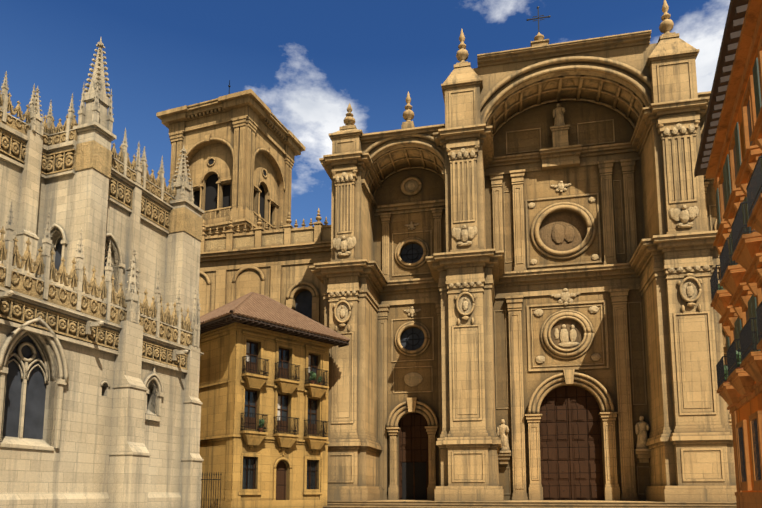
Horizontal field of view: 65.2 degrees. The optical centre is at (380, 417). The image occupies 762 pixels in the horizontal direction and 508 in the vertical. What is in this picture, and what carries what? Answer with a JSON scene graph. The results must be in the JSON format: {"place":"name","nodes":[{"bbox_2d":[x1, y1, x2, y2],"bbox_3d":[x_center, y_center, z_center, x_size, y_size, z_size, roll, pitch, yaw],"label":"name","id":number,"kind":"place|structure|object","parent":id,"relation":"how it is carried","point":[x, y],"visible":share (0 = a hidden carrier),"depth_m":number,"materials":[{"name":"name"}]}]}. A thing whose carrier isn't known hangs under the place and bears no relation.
{"place":"outdoors","nodes":[
{"label":"outdoors","id":0,"kind":"place"},
{"bbox_2d":[0,38,204,507],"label":"gothic chapel","id":1,"kind":"structure","parent":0,"point":[101,403],"depth_m":31.11,"materials":[{"name":"stone"}]},
{"bbox_2d":[156,80,305,235],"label":"bell tower","id":2,"kind":"structure","parent":0,"point":[244,148],"depth_m":72.75,"materials":[{"name":"stone"}]},
{"bbox_2d":[0,0,729,227],"label":"sky","id":3,"kind":"structure","parent":0,"point":[306,60],"materials":[{"name":"blue"}]},
{"bbox_3d":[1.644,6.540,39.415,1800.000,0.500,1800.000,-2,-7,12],"label":"plaza ground","id":4,"kind":"structure","parent":0,"visible":0},
{"bbox_2d":[201,472,220,507],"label":"iron fence","id":5,"kind":"object","parent":4,"relation":"on","point":[209,479],"visible":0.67,"depth_m":33.52,"materials":[{"name":"black metal"}]},
{"bbox_2d":[199,208,330,324],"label":"cathedral wall","id":6,"kind":"structure","parent":4,"relation":"on","point":[273,264],"depth_m":50.22,"materials":[{"name":"stone"}]},
{"bbox_2d":[199,312,348,507],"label":"old house","id":7,"kind":"structure","parent":4,"relation":"on","point":[263,398],"depth_m":35.87,"materials":[{"name":"paint"}]},
{"bbox_2d":[190,292,349,341],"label":"old house roof tiles","id":8,"kind":"object","parent":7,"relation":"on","point":[282,314],"visible":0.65,"depth_m":37.62,"materials":[{"name":"brown tile"}]},
{"bbox_2d":[309,0,736,507],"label":"cathedral facade","id":9,"kind":"structure","parent":4,"relation":"on","point":[514,275],"depth_m":41.94,"materials":[{"name":"stone"}]},
{"bbox_2d":[694,0,761,507],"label":"orange townhouse","id":10,"kind":"structure","parent":4,"relation":"on","point":[729,158],"depth_m":20.66,"materials":[{"name":"paint"}]}
]}

